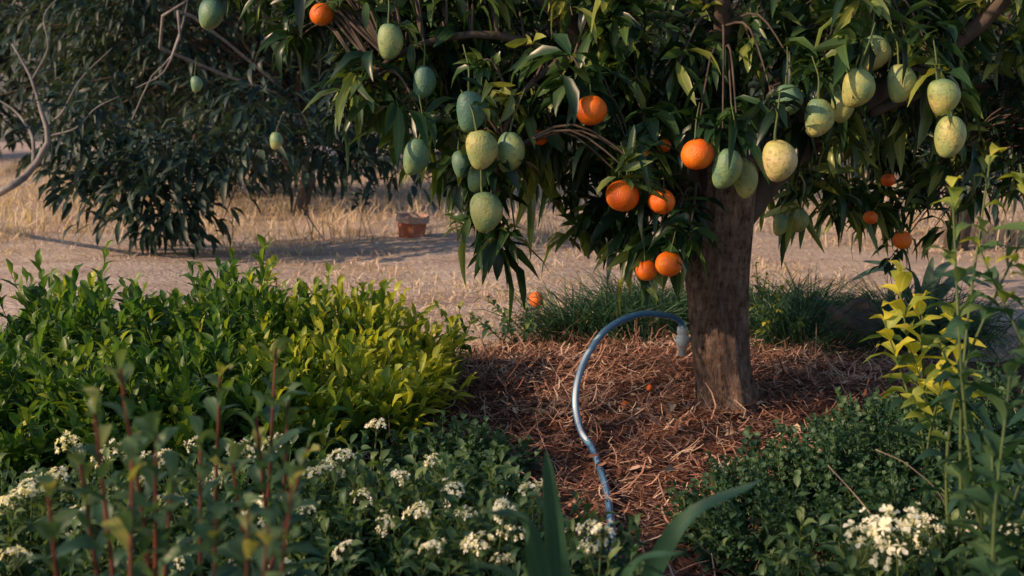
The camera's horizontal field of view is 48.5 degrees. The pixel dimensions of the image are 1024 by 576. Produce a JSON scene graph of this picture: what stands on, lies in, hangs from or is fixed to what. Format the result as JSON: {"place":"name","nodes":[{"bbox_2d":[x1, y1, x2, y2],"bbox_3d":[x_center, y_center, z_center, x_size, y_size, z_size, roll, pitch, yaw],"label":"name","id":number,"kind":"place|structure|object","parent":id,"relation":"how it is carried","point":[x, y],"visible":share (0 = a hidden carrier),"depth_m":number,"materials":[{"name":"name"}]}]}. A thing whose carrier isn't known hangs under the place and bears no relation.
{"place":"outdoors","nodes":[
{"label":"outdoors","id":0,"kind":"place"},
{"bbox_2d":[0,0,775,142],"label":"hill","id":1,"kind":"structure","parent":0,"point":[36,138],"depth_m":39.46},
{"bbox_2d":[0,141,1023,361],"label":"ground","id":2,"kind":"structure","parent":0,"point":[160,271],"depth_m":8.53,"materials":[{"name":"soil"}]},
{"bbox_2d":[0,0,73,170],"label":"broadleaf tree","id":3,"kind":"object","parent":2,"relation":"on","point":[9,135],"visible":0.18,"depth_m":19.63,"materials":[{"name":"green plant"}]},
{"bbox_2d":[0,0,119,196],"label":"bare tree","id":4,"kind":"object","parent":2,"relation":"on","point":[36,161],"visible":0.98,"depth_m":8.19,"materials":[{"name":"grey plant"}]},
{"bbox_2d":[0,0,318,172],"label":"broadleaf tree","id":5,"kind":"object","parent":2,"relation":"on","point":[29,35],"visible":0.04,"depth_m":18.38,"materials":[{"name":"green plant"}]},
{"bbox_2d":[0,0,403,203],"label":"broadleaf tree","id":6,"kind":"object","parent":2,"relation":"on","point":[51,61],"visible":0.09,"depth_m":13.37,"materials":[{"name":"green plant"}]},
{"bbox_2d":[0,0,440,258],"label":"mango tree","id":7,"kind":"object","parent":2,"relation":"on","point":[274,95],"visible":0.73,"depth_m":8.80,"materials":[{"name":"green plant"}]},
{"bbox_2d":[191,62,202,91],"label":"mango","id":8,"kind":"object","parent":7,"relation":"hanging from","point":[196,83],"visible":1,"depth_m":7.67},
{"bbox_2d":[270,113,282,149],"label":"mango","id":9,"kind":"object","parent":7,"relation":"hanging from","point":[276,139],"visible":1,"depth_m":7.87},
{"bbox_2d":[348,179,380,238],"bbox_3d":[-1.252,-0.650,9.572,0.287,0.531,0.229,-3,10,-20],"label":"sapling","id":10,"kind":"object","parent":2,"relation":"on","point":[353,207],"visible":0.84,"depth_m":9.53,"materials":[{"name":"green plant"}]},
{"bbox_2d":[267,0,522,169],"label":"broadleaf tree","id":11,"kind":"object","parent":2,"relation":"on","point":[374,150],"depth_m":20.59,"materials":[{"name":"green plant"}]},
{"bbox_2d":[395,212,429,237],"bbox_3d":[-0.861,-0.525,9.780,0.300,0.215,0.300,4,12,-1],"label":"terracotta pot","id":12,"kind":"object","parent":2,"relation":"on","point":[411,224],"visible":0.84,"depth_m":9.68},
{"bbox_2d":[0,156,1023,251],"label":"tall dry grass","id":13,"kind":"structure","parent":2,"relation":"on","point":[29,216],"depth_m":11.07,"materials":[{"name":"plant"}]},
{"bbox_2d":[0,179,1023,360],"bbox_3d":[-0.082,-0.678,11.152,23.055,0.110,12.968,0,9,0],"label":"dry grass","id":14,"kind":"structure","parent":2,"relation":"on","point":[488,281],"depth_m":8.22,"materials":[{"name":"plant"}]},
{"bbox_2d":[529,292,543,306],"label":"orange","id":15,"kind":"object","parent":2,"relation":"on","point":[535,300],"visible":0.56,"depth_m":6.46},
{"bbox_2d":[404,0,774,164],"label":"broadleaf tree","id":16,"kind":"object","parent":2,"relation":"on","point":[570,148],"depth_m":18.29,"materials":[{"name":"green plant"}]},
{"bbox_2d":[498,263,685,335],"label":"grass tussock","id":17,"kind":"object","parent":2,"relation":"on","point":[608,293],"depth_m":6.13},
{"bbox_2d":[564,265,750,312],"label":"grass tussock","id":18,"kind":"object","parent":2,"relation":"on","point":[613,290],"depth_m":6.08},
{"bbox_2d":[651,0,877,175],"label":"broadleaf tree","id":19,"kind":"object","parent":2,"relation":"on","point":[750,90],"visible":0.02,"depth_m":18.28,"materials":[{"name":"green plant"}]},
{"bbox_2d":[684,259,853,322],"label":"grass tussock","id":20,"kind":"object","parent":2,"relation":"on","point":[802,300],"depth_m":6.06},
{"bbox_2d":[749,258,890,323],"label":"grass tussock","id":21,"kind":"object","parent":2,"relation":"on","point":[833,294],"depth_m":6.12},
{"bbox_2d":[677,0,1023,250],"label":"broadleaf tree","id":22,"kind":"object","parent":2,"relation":"on","point":[964,216],"visible":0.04,"depth_m":9.04,"materials":[{"name":"green plant"}]},
{"bbox_2d":[806,260,998,324],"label":"grass tussock","id":23,"kind":"object","parent":2,"relation":"on","point":[907,293],"depth_m":6.01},
{"bbox_2d":[852,257,992,303],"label":"agave","id":24,"kind":"object","parent":2,"relation":"on","point":[930,272],"visible":0.52,"depth_m":6.13,"materials":[{"name":"green plant"}]},
{"bbox_2d":[2,304,1023,575],"bbox_3d":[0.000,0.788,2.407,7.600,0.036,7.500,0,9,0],"label":"garden soil","id":25,"kind":"structure","parent":0,"point":[1020,368],"depth_m":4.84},
{"bbox_2d":[8,320,58,368],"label":"leafy shrub","id":26,"kind":"object","parent":25,"relation":"on","point":[21,325],"visible":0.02,"depth_m":4.42,"materials":[{"name":"green plant"}]},
{"bbox_2d":[0,463,171,575],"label":"flowering plant","id":27,"kind":"object","parent":25,"relation":"on","point":[20,534],"visible":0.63,"depth_m":2.48,"materials":[{"name":"green plant"}]},
{"bbox_2d":[19,349,198,575],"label":"red stemmed plant","id":28,"kind":"object","parent":25,"relation":"on","point":[120,526],"visible":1,"depth_m":1.45,"materials":[{"name":"green plant"}]},
{"bbox_2d":[0,240,217,437],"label":"leafy shrub","id":29,"kind":"object","parent":25,"relation":"on","point":[64,309],"visible":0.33,"depth_m":4.29,"materials":[{"name":"green plant"}]},
{"bbox_2d":[0,319,232,508],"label":"leafy shrub","id":30,"kind":"object","parent":25,"relation":"on","point":[29,439],"visible":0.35,"depth_m":3.44,"materials":[{"name":"green plant"}]},
{"bbox_2d":[0,430,255,575],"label":"flowering plant","id":31,"kind":"object","parent":25,"relation":"on","point":[75,532],"visible":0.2,"depth_m":2.63,"materials":[{"name":"green plant"}]},
{"bbox_2d":[18,433,336,575],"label":"flowering plant","id":32,"kind":"object","parent":25,"relation":"on","point":[174,515],"visible":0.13,"depth_m":2.66,"materials":[{"name":"green plant"}]},
{"bbox_2d":[8,303,369,493],"bbox_3d":[-1.057,0.350,3.702,1.278,0.548,1.299,0,9,0],"label":"leafy shrub","id":33,"kind":"object","parent":25,"relation":"on","point":[187,402],"visible":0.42,"depth_m":3.53,"materials":[{"name":"green plant"}]},
{"bbox_2d":[12,436,382,575],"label":"flowering plant","id":34,"kind":"object","parent":25,"relation":"on","point":[188,463],"visible":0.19,"depth_m":2.58,"materials":[{"name":"green plant"}]},
{"bbox_2d":[54,234,376,441],"bbox_3d":[-1.088,0.127,4.471,1.417,0.699,1.396,-9,13,-43],"label":"leafy shrub","id":35,"kind":"object","parent":25,"relation":"on","point":[237,300],"visible":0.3,"depth_m":4.26,"materials":[{"name":"green plant"}]},
{"bbox_2d":[60,436,434,575],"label":"flowering plant","id":36,"kind":"object","parent":25,"relation":"on","point":[191,562],"visible":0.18,"depth_m":2.43,"materials":[{"name":"green plant"}]},
{"bbox_2d":[195,460,305,575],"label":"red stemmed plant","id":37,"kind":"object","parent":25,"relation":"on","point":[239,549],"visible":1,"depth_m":1.25,"materials":[{"name":"green plant"}]},
{"bbox_2d":[177,336,325,575],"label":"red stemmed plant","id":38,"kind":"object","parent":25,"relation":"on","point":[261,479],"visible":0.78,"depth_m":1.72,"materials":[{"name":"green plant"}]},
{"bbox_2d":[254,255,284,294],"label":"leafy seedling","id":39,"kind":"object","parent":25,"relation":"on","point":[276,278],"visible":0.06,"depth_m":4.85,"materials":[{"name":"green plant"}]},
{"bbox_2d":[121,422,517,575],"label":"flowering plant","id":40,"kind":"object","parent":25,"relation":"on","point":[450,471],"visible":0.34,"depth_m":2.60,"materials":[{"name":"green plant"}]},
{"bbox_2d":[209,262,472,430],"bbox_3d":[-0.649,0.201,4.385,1.054,0.575,1.293,-3,10,-18],"label":"leafy shrub","id":41,"kind":"object","parent":25,"relation":"on","point":[378,307],"visible":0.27,"depth_m":4.34,"materials":[{"name":"green plant"}]},
{"bbox_2d":[224,315,478,459],"bbox_3d":[-0.598,0.348,3.956,0.971,0.463,1.036,0,9,0],"label":"leafy shrub","id":42,"kind":"object","parent":25,"relation":"on","point":[403,395],"visible":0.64,"depth_m":3.79,"materials":[{"name":"green plant"}]},
{"bbox_2d":[190,418,539,575],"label":"flowering plant","id":43,"kind":"object","parent":25,"relation":"on","point":[362,482],"visible":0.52,"depth_m":2.58,"materials":[{"name":"green plant"}]},
{"bbox_2d":[205,456,626,575],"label":"flowering plant","id":44,"kind":"object","parent":25,"relation":"on","point":[427,545],"visible":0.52,"depth_m":2.45,"materials":[{"name":"green plant"}]},
{"bbox_2d":[356,452,544,575],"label":"flowering plant","id":45,"kind":"object","parent":25,"relation":"on","point":[457,561],"visible":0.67,"depth_m":2.44,"materials":[{"name":"green plant"}]},
{"bbox_2d":[362,410,542,486],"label":"leafy ground cover","id":46,"kind":"object","parent":25,"relation":"on","point":[476,445],"visible":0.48,"depth_m":3.47,"materials":[{"name":"green plant"}]},
{"bbox_2d":[430,299,478,403],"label":"leafy seedling","id":47,"kind":"object","parent":25,"relation":"on","point":[463,326],"visible":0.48,"depth_m":4.76,"materials":[{"name":"green plant"}]},
{"bbox_2d":[380,440,536,519],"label":"leafy ground cover","id":48,"kind":"object","parent":25,"relation":"on","point":[509,490],"visible":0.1,"depth_m":3.17,"materials":[{"name":"green plant"}]},
{"bbox_2d":[468,291,545,342],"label":"weed","id":49,"kind":"object","parent":25,"relation":"on","point":[528,321],"visible":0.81,"depth_m":5.39,"materials":[{"name":"green plant"}]},
{"bbox_2d":[414,465,641,575],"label":"flowering plant","id":50,"kind":"object","parent":25,"relation":"on","point":[499,557],"visible":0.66,"depth_m":2.39,"materials":[{"name":"green plant"}]},
{"bbox_2d":[517,407,543,416],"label":"fallen leaf","id":51,"kind":"object","parent":25,"relation":"on","point":[533,410],"visible":1,"depth_m":3.96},
{"bbox_2d":[461,277,666,346],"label":"grass tussock","id":52,"kind":"object","parent":25,"relation":"on","point":[542,319],"depth_m":5.50,"materials":[{"name":"plant"}]},
{"bbox_2d":[168,0,1023,419],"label":"mango tree","id":53,"kind":"object","parent":25,"relation":"on","point":[550,52],"visible":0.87,"depth_m":3.82,"materials":[{"name":"green plant"}]},
{"bbox_2d":[199,0,223,29],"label":"mango","id":54,"kind":"object","parent":53,"relation":"hanging from","point":[211,14],"visible":1,"depth_m":4.02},
{"bbox_2d":[310,0,333,25],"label":"orange","id":55,"kind":"object","parent":53,"relation":"hanging from","point":[322,15],"visible":0.94,"depth_m":3.72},
{"bbox_2d":[377,0,402,59],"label":"mango","id":56,"kind":"object","parent":53,"relation":"hanging from","point":[390,41],"visible":1,"depth_m":3.52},
{"bbox_2d":[403,95,430,174],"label":"mango","id":57,"kind":"object","parent":53,"relation":"hanging from","point":[416,156],"visible":0.88,"depth_m":3.47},
{"bbox_2d":[413,27,435,99],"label":"mango","id":58,"kind":"object","parent":53,"relation":"hanging from","point":[424,82],"visible":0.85,"depth_m":3.58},
{"bbox_2d":[452,131,469,177],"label":"mango","id":59,"kind":"object","parent":53,"relation":"hanging from","point":[460,163],"visible":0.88,"depth_m":3.60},
{"bbox_2d":[457,44,486,131],"bbox_3d":[-0.123,-0.613,3.490,0.097,0.268,0.087,-3,10,-15],"label":"mango","id":60,"kind":"object","parent":53,"relation":"hanging from","point":[464,115],"visible":0.99,"depth_m":3.47,"materials":[{"name":"food"}]},
{"bbox_2d":[468,167,486,191],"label":"mango","id":61,"kind":"object","parent":53,"relation":"hanging from","point":[474,182],"visible":0.56,"depth_m":3.58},
{"bbox_2d":[460,90,497,169],"bbox_3d":[-0.106,-0.484,3.450,0.100,0.250,0.104,-16,9,-31],"label":"mango","id":62,"kind":"object","parent":53,"relation":"hanging from","point":[482,148],"visible":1,"depth_m":3.42,"materials":[{"name":"food"}]},
{"bbox_2d":[470,170,502,232],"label":"mango","id":63,"kind":"object","parent":53,"relation":"hanging from","point":[486,210],"visible":0.98,"depth_m":3.47,"materials":[{"name":"food"}]},
{"bbox_2d":[497,88,525,172],"bbox_3d":[0.004,-0.488,3.514,0.092,0.265,0.096,7,7,44],"label":"mango","id":64,"kind":"object","parent":53,"relation":"hanging from","point":[511,147],"visible":0.94,"depth_m":3.49,"materials":[{"name":"food"}]},
{"bbox_2d":[577,68,606,124],"bbox_3d":[0.237,-0.590,3.459,0.097,0.190,0.108,-2,-4,-7],"label":"orange","id":65,"kind":"object","parent":53,"relation":"hanging from","point":[592,110],"visible":0.92,"depth_m":3.42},
{"bbox_2d":[606,142,638,211],"bbox_3d":[0.344,-0.332,3.442,0.102,0.199,0.114,1,18,-45],"label":"orange","id":66,"kind":"object","parent":53,"relation":"hanging from","point":[622,196],"visible":0.92,"depth_m":3.41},
{"bbox_2d":[635,234,657,280],"bbox_3d":[0.437,-0.097,3.693,0.072,0.148,0.072,8,12,39],"label":"orange","id":67,"kind":"object","parent":53,"relation":"hanging from","point":[645,270],"visible":0.95,"depth_m":3.67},
{"bbox_2d":[648,165,674,213],"bbox_3d":[0.460,-0.304,3.462,0.082,0.161,0.092,16,-12,-28],"label":"orange","id":68,"kind":"object","parent":53,"relation":"hanging from","point":[656,204],"visible":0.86,"depth_m":3.42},
{"bbox_2d":[657,129,670,151],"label":"orange","id":69,"kind":"object","parent":53,"relation":"hanging from","point":[664,147],"visible":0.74,"depth_m":3.63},
{"bbox_2d":[655,224,681,276],"bbox_3d":[0.496,-0.120,3.593,0.085,0.168,0.085,-2,9,-14],"label":"orange","id":70,"kind":"object","parent":53,"relation":"hanging from","point":[667,264],"visible":0.98,"depth_m":3.57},
{"bbox_2d":[681,102,714,169],"bbox_3d":[0.555,-0.453,3.391,0.100,0.201,0.099,-3,10,-18],"label":"orange","id":71,"kind":"object","parent":53,"relation":"hanging from","point":[697,153],"visible":1,"depth_m":3.37,"materials":[{"name":"food"}]},
{"bbox_2d":[712,101,742,188],"bbox_3d":[0.644,-0.425,3.391,0.087,0.260,0.094,8,12,40],"label":"mango","id":72,"kind":"object","parent":53,"relation":"hanging from","point":[723,177],"visible":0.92,"depth_m":3.37,"materials":[{"name":"food"}]},
{"bbox_2d":[734,145,757,198],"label":"mango","id":73,"kind":"object","parent":53,"relation":"hanging from","point":[745,183],"visible":0.59,"depth_m":3.47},
{"bbox_2d":[762,90,797,181],"bbox_3d":[0.788,-0.444,3.334,0.094,0.270,0.102,-9,13,-44],"label":"mango","id":74,"kind":"object","parent":53,"relation":"hanging from","point":[780,159],"visible":1,"depth_m":3.31,"materials":[{"name":"food"}]},
{"bbox_2d":[773,192,787,235],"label":"mango","id":75,"kind":"object","parent":53,"relation":"hanging from","point":[780,223],"visible":0.97,"depth_m":4.48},
{"bbox_2d":[776,46,803,115],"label":"mango","id":76,"kind":"object","parent":53,"relation":"hanging from","point":[796,91],"visible":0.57,"depth_m":3.52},
{"bbox_2d":[793,183,812,232],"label":"mango","id":77,"kind":"object","parent":53,"relation":"hanging from","point":[800,220],"visible":1,"depth_m":4.48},
{"bbox_2d":[805,56,834,136],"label":"mango","id":78,"kind":"object","parent":53,"relation":"hanging from","point":[819,119],"visible":0.99,"depth_m":3.42,"materials":[{"name":"food"}]},
{"bbox_2d":[831,78,853,122],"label":"mango","id":79,"kind":"object","parent":53,"relation":"hanging from","point":[843,112],"visible":0.65,"depth_m":3.53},
{"bbox_2d":[842,22,875,107],"bbox_3d":[1.035,-0.663,3.386,0.097,0.251,0.088,5,10,27],"label":"mango","id":80,"kind":"object","parent":53,"relation":"hanging from","point":[859,84],"visible":1,"depth_m":3.37,"materials":[{"name":"food"}]},
{"bbox_2d":[863,200,880,223],"bbox_3d":[1.398,-0.300,4.399,0.056,0.109,0.062,25,9,36],"label":"orange","id":81,"kind":"object","parent":53,"relation":"hanging from","point":[870,217],"visible":1,"depth_m":4.38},
{"bbox_2d":[863,10,890,70],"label":"mango","id":82,"kind":"object","parent":53,"relation":"hanging from","point":[881,46],"visible":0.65,"depth_m":3.47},
{"bbox_2d":[880,160,895,186],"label":"orange","id":83,"kind":"object","parent":53,"relation":"hanging from","point":[887,179],"visible":1,"depth_m":4.28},
{"bbox_2d":[889,212,912,248],"bbox_3d":[1.463,-0.215,4.286,0.073,0.142,0.081,-31,30,-25],"label":"orange","id":84,"kind":"object","parent":53,"relation":"hanging from","point":[902,239],"visible":1,"depth_m":4.28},
{"bbox_2d":[887,23,916,102],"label":"mango","id":85,"kind":"object","parent":53,"relation":"hanging from","point":[899,91],"visible":0.94,"depth_m":3.42,"materials":[{"name":"food"}]},
{"bbox_2d":[927,37,960,115],"bbox_3d":[1.289,-0.631,3.388,0.095,0.235,0.086,7,12,37],"label":"mango","id":86,"kind":"object","parent":53,"relation":"hanging from","point":[943,94],"visible":0.99,"depth_m":3.37,"materials":[{"name":"food"}]},
{"bbox_2d":[934,71,966,157],"bbox_3d":[1.311,-0.521,3.392,0.090,0.266,0.098,4,10,24],"label":"mango","id":87,"kind":"object","parent":53,"relation":"hanging from","point":[949,141],"visible":0.98,"depth_m":3.37,"materials":[{"name":"food"}]},
{"bbox_2d":[515,271,686,345],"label":"grass tussock","id":88,"kind":"object","parent":25,"relation":"on","point":[600,322],"depth_m":5.55,"materials":[{"name":"plant"}]},
{"bbox_2d":[519,279,689,343],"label":"grass tussock","id":89,"kind":"object","parent":25,"relation":"on","point":[662,330],"depth_m":5.58,"materials":[{"name":"plant"}]},
{"bbox_2d":[569,513,649,575],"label":"flowering plant","id":90,"kind":"object","parent":25,"relation":"on","point":[628,552],"visible":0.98,"depth_m":2.41,"materials":[{"name":"green plant"}]},
{"bbox_2d":[469,450,760,575],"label":"strap leaved plant","id":91,"kind":"object","parent":25,"relation":"on","point":[551,558],"visible":1,"depth_m":1.74,"materials":[{"name":"green plant"}]},
{"bbox_2d":[572,310,690,558],"bbox_3d":[0.299,0.402,3.373,0.434,0.390,1.986,3,10,16],"label":"garden hose","id":92,"kind":"object","parent":25,"relation":"on","point":[683,339],"visible":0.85,"depth_m":3.87,"materials":[{"name":"plastic"}]},
{"bbox_2d":[566,267,774,342],"bbox_3d":[0.797,0.106,5.820,1.061,0.452,1.016,0,9,0],"label":"grass tussock","id":93,"kind":"object","parent":25,"relation":"on","point":[652,299],"depth_m":5.71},
{"bbox_2d":[651,283,857,345],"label":"grass tussock","id":94,"kind":"object","parent":25,"relation":"on","point":[800,317],"depth_m":5.59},
{"bbox_2d":[672,278,874,349],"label":"grass tussock","id":95,"kind":"object","parent":25,"relation":"on","point":[816,319],"depth_m":5.51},
{"bbox_2d":[749,262,804,342],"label":"weed","id":96,"kind":"object","parent":25,"relation":"on","point":[775,310],"visible":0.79,"depth_m":5.32,"materials":[{"name":"green plant"}]},
{"bbox_2d":[653,425,946,575],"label":"ground cover shrub","id":97,"kind":"object","parent":25,"relation":"on","point":[762,493],"visible":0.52,"depth_m":2.84,"materials":[{"name":"green plant"}]},
{"bbox_2d":[620,471,1021,575],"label":"flowering plant","id":98,"kind":"object","parent":25,"relation":"on","point":[878,529],"visible":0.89,"depth_m":2.33,"materials":[{"name":"green plant"}]},
{"bbox_2d":[749,274,909,363],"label":"grass tussock","id":99,"kind":"object","parent":25,"relation":"on","point":[797,339],"depth_m":5.24,"materials":[{"name":"plant"}]},
{"bbox_2d":[824,297,885,351],"bbox_3d":[1.615,0.208,5.398,0.285,0.327,0.260,0,9,0],"label":"rock","id":100,"kind":"object","parent":25,"relation":"on","point":[862,305],"visible":0.37,"depth_m":5.30,"materials":[{"name":"stone"}]},
{"bbox_2d":[727,387,1023,548],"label":"ground cover shrub","id":101,"kind":"object","parent":25,"relation":"on","point":[858,441],"visible":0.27,"depth_m":3.08,"materials":[{"name":"green plant"}]},
{"bbox_2d":[828,449,949,557],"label":"dry stalks","id":102,"kind":"object","parent":25,"relation":"on","point":[895,458],"visible":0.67,"depth_m":2.50,"materials":[{"name":"plant"}]},
{"bbox_2d":[794,279,1005,360],"bbox_3d":[1.885,0.187,5.434,1.058,0.459,1.176,0,9,0],"label":"grass tussock","id":103,"kind":"object","parent":25,"relation":"on","point":[927,327],"depth_m":5.38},
{"bbox_2d":[778,480,1023,575],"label":"flowering plant","id":104,"kind":"object","parent":25,"relation":"on","point":[837,530],"visible":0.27,"depth_m":2.42,"materials":[{"name":"green plant"}]},
{"bbox_2d":[796,371,1023,488],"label":"ground cover shrub","id":105,"kind":"object","parent":25,"relation":"on","point":[889,398],"visible":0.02,"depth_m":3.67,"materials":[{"name":"green plant"}]},
{"bbox_2d":[807,445,1023,575],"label":"ground cover shrub","id":106,"kind":"object","parent":25,"relation":"on","point":[896,488],"visible":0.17,"depth_m":2.64,"materials":[{"name":"green plant"}]},
{"bbox_2d":[815,280,1020,366],"bbox_3d":[1.874,0.155,5.413,0.993,0.481,1.139,-2,9,-11],"label":"grass tussock","id":107,"kind":"object","parent":25,"relation":"on","point":[980,335],"depth_m":5.25,"materials":[{"name":"plant"}]},
{"bbox_2d":[858,260,986,489],"bbox_3d":[1.049,0.314,2.938,0.281,0.746,0.358,-4,10,-26],"label":"tall leafy plant","id":108,"kind":"object","parent":25,"relation":"on","point":[902,278],"visible":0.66,"depth_m":2.90,"materials":[{"name":"yellow plant"}]},
{"bbox_2d":[831,276,1023,362],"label":"grass tussock","id":109,"kind":"object","parent":25,"relation":"on","point":[985,326],"depth_m":5.52,"materials":[{"name":"plant"}]},
{"bbox_2d":[861,356,1023,500],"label":"ground cover shrub","id":110,"kind":"object","parent":25,"relation":"on","point":[1017,426],"visible":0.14,"depth_m":3.33,"materials":[{"name":"green plant"}]},
{"bbox_2d":[904,143,1023,566],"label":"tall leafy plant","id":111,"kind":"object","parent":25,"relation":"on","point":[957,327],"visible":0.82,"depth_m":2.35,"materials":[{"name":"green plant"}]},
{"bbox_2d":[940,331,1023,575],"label":"tall leafy plant","id":112,"kind":"object","parent":25,"relation":"on","point":[996,553],"visible":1,"depth_m":1.91,"materials":[{"name":"green plant"}]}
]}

